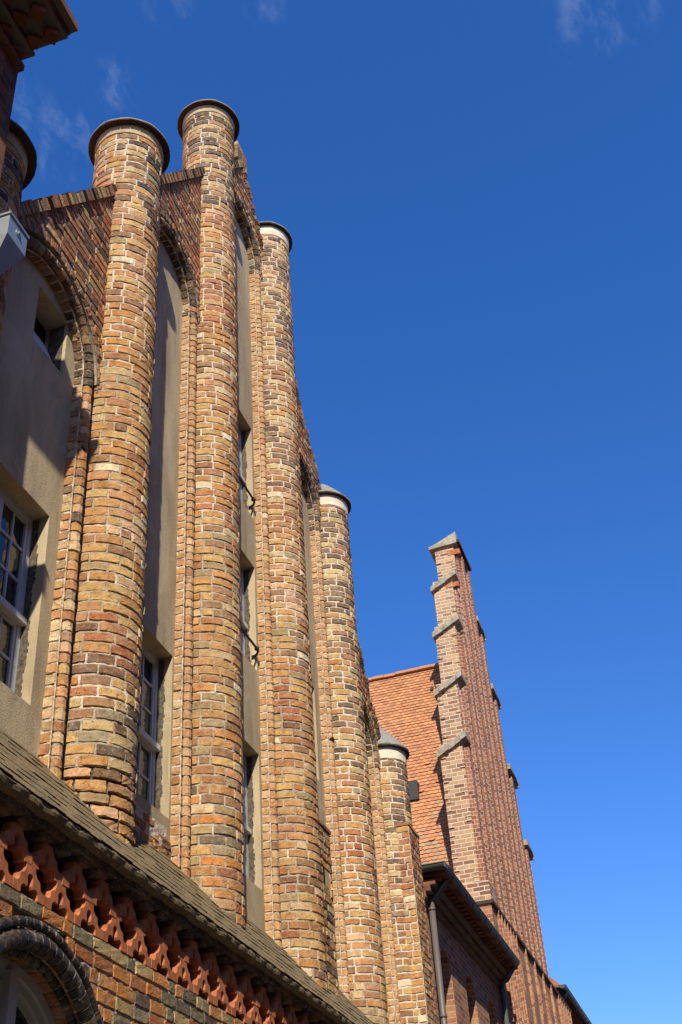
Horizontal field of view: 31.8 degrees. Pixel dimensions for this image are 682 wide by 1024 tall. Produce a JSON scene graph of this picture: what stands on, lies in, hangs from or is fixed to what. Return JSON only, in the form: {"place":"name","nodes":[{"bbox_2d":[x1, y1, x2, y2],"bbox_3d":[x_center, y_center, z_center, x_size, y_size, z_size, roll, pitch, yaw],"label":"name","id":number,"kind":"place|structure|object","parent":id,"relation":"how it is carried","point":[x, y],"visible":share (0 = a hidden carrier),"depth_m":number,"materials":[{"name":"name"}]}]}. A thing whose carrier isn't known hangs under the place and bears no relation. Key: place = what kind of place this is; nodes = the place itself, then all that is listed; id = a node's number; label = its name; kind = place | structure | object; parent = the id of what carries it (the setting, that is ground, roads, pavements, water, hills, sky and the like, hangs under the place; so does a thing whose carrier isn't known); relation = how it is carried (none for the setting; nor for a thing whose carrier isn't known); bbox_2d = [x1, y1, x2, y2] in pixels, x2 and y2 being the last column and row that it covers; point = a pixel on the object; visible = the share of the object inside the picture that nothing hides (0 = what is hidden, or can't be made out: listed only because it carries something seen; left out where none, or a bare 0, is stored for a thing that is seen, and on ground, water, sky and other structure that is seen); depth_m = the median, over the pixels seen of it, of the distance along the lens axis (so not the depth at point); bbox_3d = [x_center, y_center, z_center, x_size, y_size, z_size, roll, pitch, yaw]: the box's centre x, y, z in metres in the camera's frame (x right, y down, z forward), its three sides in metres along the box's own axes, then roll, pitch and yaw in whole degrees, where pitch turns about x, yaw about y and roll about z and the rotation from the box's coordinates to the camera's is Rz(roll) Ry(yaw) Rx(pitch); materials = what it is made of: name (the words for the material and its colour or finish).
{"place":"outdoors","nodes":[
{"label":"outdoors","id":0,"kind":"place"},
{"bbox_2d":[0,0,78,274],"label":"dark brick building","id":1,"kind":"structure","parent":0,"point":[28,28],"depth_m":10.46,"materials":[{"name":"brick"}]},
{"bbox_2d":[10,0,681,1023],"label":"sky","id":2,"kind":"structure","parent":0,"point":[479,202],"materials":[{"name":"blue"}]},
{"bbox_2d":[368,532,571,1023],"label":"stepped gable hall","id":3,"kind":"structure","parent":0,"point":[440,720],"depth_m":31.98,"materials":[{"name":"brick"}]},
{"bbox_2d":[421,861,519,1023],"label":"eaves building","id":4,"kind":"structure","parent":0,"point":[475,962],"depth_m":22.52,"materials":[{"name":"red brick"}]},
{"bbox_2d":[549,976,591,1023],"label":"farthest building","id":5,"kind":"structure","parent":0,"point":[578,1015],"depth_m":37.32,"materials":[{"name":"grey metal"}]},
{"label":"ground","id":6,"kind":"structure","parent":0,"visible":0},
{"bbox_2d":[0,728,372,1023],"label":"lean to wing","id":7,"kind":"object","parent":6,"relation":"on","point":[101,922],"visible":0.92,"depth_m":8.51,"materials":[{"name":"brown brick"}]},
{"bbox_2d":[0,958,54,1023],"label":"arched window","id":8,"kind":"structure","parent":7,"relation":"in","point":[22,1001],"depth_m":7.54,"materials":[{"name":"clear glass"}]},
{"bbox_2d":[0,99,437,1023],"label":"gabled house","id":9,"kind":"structure","parent":6,"relation":"on","point":[184,683],"depth_m":13.66,"materials":[{"name":"brick"}]},
{"bbox_2d":[0,485,38,696],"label":"window","id":10,"kind":"structure","parent":9,"relation":"in","point":[18,531],"depth_m":10.12,"materials":[{"name":"clear glass"}]},
{"bbox_2d":[136,642,164,810],"bbox_3d":[-2.057,1.946,11.679,0.149,1.800,1.262,-14,-37,12],"label":"window","id":11,"kind":"structure","parent":9,"relation":"in","point":[150,751],"depth_m":12.10,"materials":[{"name":"clear glass"}]},
{"bbox_2d":[238,427,247,509],"bbox_3d":[-1.602,-0.867,16.737,0.148,1.640,1.242,-14,-37,12],"label":"window","id":12,"kind":"structure","parent":9,"relation":"in","point":[243,496],"depth_m":17.28,"materials":[{"name":"clear glass"}]},
{"bbox_2d":[240,566,251,662],"bbox_3d":[-1.450,1.089,15.303,0.151,1.580,1.242,-14,-37,12],"label":"window","id":13,"kind":"structure","parent":9,"relation":"in","point":[244,580],"depth_m":15.85,"materials":[{"name":"clear glass"}]},
{"bbox_2d":[243,754,254,882],"bbox_3d":[-1.279,3.331,13.660,0.149,1.670,1.242,-14,-37,12],"label":"window","id":14,"kind":"structure","parent":9,"relation":"in","point":[249,858],"depth_m":14.14,"materials":[{"name":"clear glass"}]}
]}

